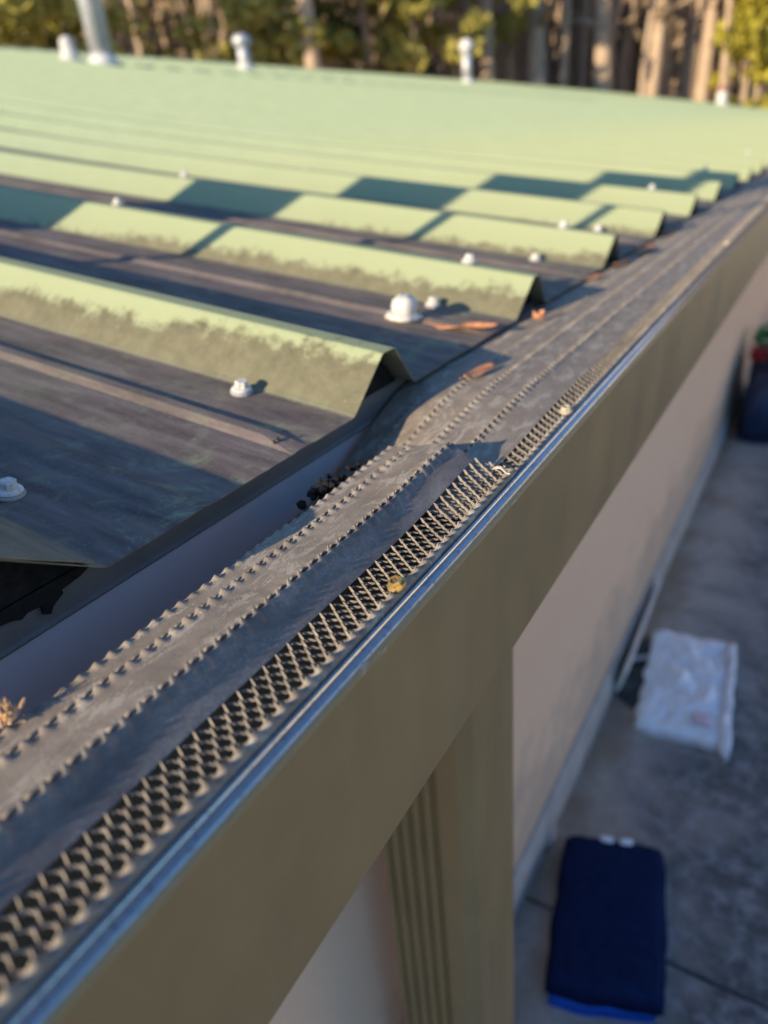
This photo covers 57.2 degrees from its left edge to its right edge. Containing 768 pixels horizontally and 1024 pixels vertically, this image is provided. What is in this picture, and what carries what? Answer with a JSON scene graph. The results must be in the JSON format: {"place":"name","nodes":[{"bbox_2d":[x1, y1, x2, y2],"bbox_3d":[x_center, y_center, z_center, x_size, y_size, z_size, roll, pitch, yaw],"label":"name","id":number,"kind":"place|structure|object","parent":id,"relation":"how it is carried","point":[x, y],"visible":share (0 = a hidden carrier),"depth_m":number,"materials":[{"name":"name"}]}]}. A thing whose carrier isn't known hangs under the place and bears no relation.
{"place":"outdoors","nodes":[
{"label":"outdoors","id":0,"kind":"place"},
{"bbox_2d":[514,340,767,1023],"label":"pavement","id":1,"kind":"structure","parent":0,"point":[696,816],"depth_m":1.54,"materials":[{"name":"concrete"}]},
{"bbox_2d":[545,824,557,848],"bbox_3d":[0.347,0.678,1.475,0.030,0.037,0.054,11,31,29],"label":"stone","id":2,"kind":"object","parent":1,"relation":"on","point":[551,837],"visible":0.75,"depth_m":1.46,"materials":[{"name":"stone"}]},
{"bbox_2d":[545,835,666,1022],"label":"kneeling pad","id":3,"kind":"object","parent":1,"relation":"on","point":[607,944],"visible":1,"depth_m":1.25,"materials":[{"name":"blue fabric"}]},
{"bbox_2d":[616,636,651,709],"bbox_3d":[0.691,0.424,1.917,0.077,0.021,0.311,8,30,25],"label":"dark plastic sheet","id":4,"kind":"object","parent":1,"relation":"on","point":[628,693],"visible":0.6,"depth_m":1.88,"materials":[{"name":"black plastic"}]},
{"bbox_2d":[624,655,648,663],"bbox_3d":[0.692,0.403,1.931,0.078,0.015,0.012,-13,28,-14],"label":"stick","id":5,"kind":"object","parent":4,"relation":"on","point":[635,658],"visible":0.71,"depth_m":1.93,"materials":[{"name":"grey wood"}]},
{"bbox_2d":[614,579,661,692],"bbox_3d":[0.726,0.341,2.000,0.013,0.085,0.460,23,36,20],"label":"board","id":6,"kind":"object","parent":1,"relation":"on","point":[629,659],"visible":0.98,"depth_m":1.92,"materials":[{"name":"grey wood"}]},
{"bbox_2d":[633,630,736,760],"bbox_3d":[0.786,0.447,1.827,0.225,0.046,0.450,8,30,25],"label":"plastic sack","id":7,"kind":"object","parent":1,"relation":"on","point":[686,693],"visible":1,"depth_m":1.79,"materials":[{"name":"white plastic"}]},
{"bbox_2d":[735,333,767,444],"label":"stuffed bag","id":8,"kind":"object","parent":1,"relation":"on","point":[752,426],"visible":0.86,"depth_m":3.16,"materials":[{"name":"blue fabric"}]},
{"bbox_2d":[750,345,767,361],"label":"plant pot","id":9,"kind":"object","parent":8,"relation":"on","point":[759,355],"visible":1,"depth_m":3.17,"materials":[{"name":"red plastic"}]},
{"bbox_2d":[753,323,767,344],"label":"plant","id":10,"kind":"object","parent":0,"point":[759,336],"visible":0.91,"depth_m":3.34,"materials":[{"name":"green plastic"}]},
{"label":"ground","id":11,"kind":"structure","parent":0,"visible":0},
{"bbox_2d":[0,0,124,54],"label":"pine tree","id":12,"kind":"object","parent":11,"relation":"on","point":[19,21],"visible":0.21,"depth_m":12.79,"materials":[{"name":"green plant"}]},
{"bbox_2d":[19,0,151,56],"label":"pine tree","id":13,"kind":"object","parent":11,"relation":"on","point":[113,25],"visible":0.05,"depth_m":14.65,"materials":[{"name":"green plant"}]},
{"bbox_2d":[103,0,122,50],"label":"pine tree","id":14,"kind":"object","parent":11,"relation":"on","point":[116,35],"visible":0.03,"depth_m":15.81,"materials":[{"name":"brown plant"}]},
{"bbox_2d":[114,0,173,57],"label":"pine tree","id":15,"kind":"object","parent":11,"relation":"on","point":[139,42],"visible":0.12,"depth_m":17.09,"materials":[{"name":"brown plant"}]},
{"bbox_2d":[172,0,298,62],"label":"pine tree","id":16,"kind":"object","parent":11,"relation":"on","point":[199,25],"visible":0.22,"depth_m":16.62,"materials":[{"name":"green plant"}]},
{"bbox_2d":[194,0,355,67],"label":"pine tree","id":17,"kind":"object","parent":11,"relation":"on","point":[339,42],"visible":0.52,"depth_m":16.75,"materials":[{"name":"green plant"}]},
{"bbox_2d":[265,0,320,68],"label":"pine tree","id":18,"kind":"object","parent":11,"relation":"on","point":[311,55],"visible":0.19,"depth_m":16.18,"materials":[{"name":"brown plant"}]},
{"bbox_2d":[291,0,429,75],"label":"pine tree","id":19,"kind":"object","parent":11,"relation":"on","point":[322,8],"visible":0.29,"depth_m":18.34,"materials":[{"name":"green plant"}]},
{"bbox_2d":[0,46,767,1023],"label":"metal building","id":20,"kind":"structure","parent":11,"relation":"on","point":[226,288],"depth_m":1.05,"materials":[{"name":"paint"}]},
{"bbox_2d":[59,36,82,61],"bbox_3d":[-3.062,-4.474,6.839,0.224,0.250,0.224,11,31,29],"label":"vent pipe","id":21,"kind":"object","parent":20,"relation":"on","point":[68,48],"visible":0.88,"depth_m":6.78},
{"bbox_2d":[78,0,121,66],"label":"flue pipe","id":22,"kind":"object","parent":20,"relation":"on","point":[96,30],"visible":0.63,"depth_m":6.62,"materials":[{"name":"metal"}]},
{"bbox_2d":[232,33,254,69],"bbox_3d":[-1.857,-6.052,9.308,0.250,0.440,0.250,11,31,29],"label":"vent pipe","id":23,"kind":"object","parent":20,"relation":"on","point":[241,42],"visible":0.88,"depth_m":9.23,"materials":[{"name":"metal"}]},
{"bbox_2d":[0,207,767,1023],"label":"gutter","id":24,"kind":"object","parent":20,"relation":"attached to","point":[228,907],"visible":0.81,"depth_m":0.32,"materials":[{"name":"brown metal"}]},
{"bbox_2d":[0,441,516,1023],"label":"gutter guard","id":25,"kind":"object","parent":24,"relation":"on","point":[46,827],"visible":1,"depth_m":0.26,"materials":[{"name":"paint"}]},
{"bbox_2d":[0,697,24,727],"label":"needle tuft","id":26,"kind":"object","parent":25,"relation":"on","point":[8,715],"visible":1,"depth_m":0.25,"materials":[{"name":"brown plant"}]},
{"bbox_2d":[492,465,511,474],"bbox_3d":[0.067,-0.024,0.401,0.004,0.003,0.015,-24,32,-32],"label":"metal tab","id":27,"kind":"object","parent":25,"relation":"attached to","point":[502,468],"visible":1,"depth_m":0.40,"materials":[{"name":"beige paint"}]},
{"bbox_2d":[287,174,767,523],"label":"gutter guard","id":28,"kind":"object","parent":24,"relation":"attached to","point":[564,345],"visible":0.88,"depth_m":0.59,"materials":[{"name":"paint"}]},
{"bbox_2d":[296,462,361,509],"bbox_3d":[-0.029,-0.017,0.431,0.022,0.018,0.057,11,31,29],"label":"debris clump","id":29,"kind":"object","parent":28,"relation":"on","point":[314,492],"visible":0.86,"depth_m":0.42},
{"bbox_2d":[459,362,494,378],"bbox_3d":[0.074,-0.111,0.558,0.009,0.004,0.045,35,45,29],"label":"dry leaf","id":30,"kind":"object","parent":28,"relation":"on","point":[478,370],"visible":1,"depth_m":0.56,"materials":[{"name":"brown plant"}]},
{"bbox_2d":[531,310,544,319],"bbox_3d":[0.155,-0.198,0.707,0.011,0.011,0.010,16,34,36],"label":"dry leaf","id":31,"kind":"object","parent":28,"relation":"on","point":[539,315],"visible":1,"depth_m":0.71,"materials":[{"name":"orange plant"}]},
{"bbox_2d":[587,274,602,278],"bbox_3d":[0.268,-0.300,0.898,0.034,0.004,0.010,-23,32,-31],"label":"dry leaf","id":32,"kind":"object","parent":28,"relation":"on","point":[596,276],"visible":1,"depth_m":0.90,"materials":[{"name":"brown plant"}]},
{"bbox_2d":[614,257,629,264],"bbox_3d":[0.329,-0.346,0.975,0.013,0.005,0.062,15,34,35],"label":"dry leaf","id":33,"kind":"object","parent":28,"relation":"on","point":[623,260],"visible":1,"depth_m":0.98,"materials":[{"name":"brown plant"}]},
{"bbox_2d":[634,243,654,253],"bbox_3d":[0.389,-0.393,1.052,0.016,0.007,0.095,14,32,33],"label":"dry leaf","id":34,"kind":"object","parent":28,"relation":"on","point":[646,247],"visible":1,"depth_m":1.06,"materials":[{"name":"plant"}]},
{"bbox_2d":[658,229,673,234],"bbox_3d":[0.488,-0.483,1.217,0.056,0.005,0.014,-27,34,-36],"label":"dry leaf","id":35,"kind":"object","parent":28,"relation":"on","point":[668,231],"visible":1,"depth_m":1.22,"materials":[{"name":"plant"}]},
{"bbox_2d":[758,169,767,174],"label":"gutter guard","id":36,"kind":"object","parent":24,"relation":"on","point":[764,172],"visible":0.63,"depth_m":2.39,"materials":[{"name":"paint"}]},
{"bbox_2d":[384,648,513,1023],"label":"downspout","id":37,"kind":"object","parent":20,"relation":"attached to","point":[449,852],"visible":0.57,"depth_m":0.70,"materials":[{"name":"brown metal"}]},
{"bbox_2d":[424,321,497,328],"bbox_3d":[0.069,-0.181,0.685,0.084,0.005,0.020,6,29,22],"label":"dry leaf","id":38,"kind":"object","parent":20,"relation":"on","point":[476,324],"visible":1,"depth_m":0.68,"materials":[{"name":"orange plant"}]},
{"bbox_2d":[459,38,474,82],"bbox_3d":[1.721,-9.341,14.625,0.320,0.830,0.320,11,31,29],"label":"vent pipe","id":39,"kind":"object","parent":20,"relation":"on","point":[466,46],"visible":0.87,"depth_m":14.54,"materials":[{"name":"metal"}]},
{"bbox_2d":[715,86,728,104],"bbox_3d":[9.167,-11.274,19.093,0.416,0.500,0.416,11,31,29],"label":"vent pipe","id":40,"kind":"object","parent":20,"relation":"on","point":[722,92],"visible":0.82,"depth_m":19.00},
{"bbox_2d":[23,0,767,102],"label":"woodland","id":41,"kind":"object","parent":11,"relation":"on","point":[156,18],"visible":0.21,"depth_m":22.46,"materials":[{"name":"brown wood"}]},
{"bbox_2d":[317,0,492,75],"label":"pine tree","id":42,"kind":"object","parent":11,"relation":"on","point":[402,44],"visible":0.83,"depth_m":18.10,"materials":[{"name":"green plant"}]},
{"bbox_2d":[437,0,539,80],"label":"pine tree","id":43,"kind":"object","parent":11,"relation":"on","point":[510,21],"visible":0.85,"depth_m":19.33,"materials":[{"name":"green plant"}]},
{"bbox_2d":[528,0,559,85],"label":"pine tree","id":44,"kind":"object","parent":11,"relation":"on","point":[538,15],"visible":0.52,"depth_m":20.14,"materials":[{"name":"brown plant"}]},
{"bbox_2d":[570,0,611,91],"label":"pine tree","id":45,"kind":"object","parent":11,"relation":"on","point":[601,23],"visible":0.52,"depth_m":20.86,"materials":[{"name":"brown plant"}]},
{"bbox_2d":[568,0,641,88],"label":"pine tree","id":46,"kind":"object","parent":11,"relation":"on","point":[583,15],"visible":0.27,"depth_m":22.29,"materials":[{"name":"brown plant"}]},
{"bbox_2d":[621,0,682,93],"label":"pine tree","id":47,"kind":"object","parent":11,"relation":"on","point":[630,60],"visible":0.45,"depth_m":22.55,"materials":[{"name":"brown plant"}]},
{"bbox_2d":[646,0,688,96],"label":"pine tree","id":48,"kind":"object","parent":11,"relation":"on","point":[654,34],"visible":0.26,"depth_m":20.90,"materials":[{"name":"brown plant"}]},
{"bbox_2d":[676,2,690,99],"bbox_3d":[9.103,-16.227,20.276,3.476,12.431,2.408,18,35,38],"label":"pine tree","id":49,"kind":"object","parent":11,"relation":"on","point":[683,74],"visible":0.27,"depth_m":21.77,"materials":[{"name":"brown plant"}]},
{"bbox_2d":[682,0,720,101],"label":"pine tree","id":50,"kind":"object","parent":11,"relation":"on","point":[710,15],"visible":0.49,"depth_m":20.71,"materials":[{"name":"brown plant"}]},
{"bbox_2d":[699,0,725,56],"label":"pine tree","id":51,"kind":"object","parent":11,"relation":"on","point":[703,24],"visible":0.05,"depth_m":21.30,"materials":[{"name":"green plant"}]},
{"bbox_2d":[704,0,767,102],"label":"pine tree","id":52,"kind":"object","parent":11,"relation":"on","point":[751,28],"visible":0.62,"depth_m":19.29,"materials":[{"name":"green plant"}]},
{"bbox_2d":[724,0,767,100],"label":"pine tree","id":53,"kind":"object","parent":11,"relation":"on","point":[760,46],"visible":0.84,"depth_m":18.85,"materials":[{"name":"green plant"}]},
{"bbox_2d":[727,93,767,108],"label":"shrub","id":54,"kind":"object","parent":11,"relation":"on","point":[759,103],"visible":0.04,"depth_m":19.37,"materials":[{"name":"green plant"}]},
{"bbox_2d":[749,39,759,98],"bbox_3d":[10.457,-15.503,19.645,3.400,11.484,3.677,-13,28,-15],"label":"pine tree","id":55,"kind":"object","parent":11,"relation":"on","point":[751,87],"visible":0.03,"depth_m":21.05,"materials":[{"name":"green plant"}]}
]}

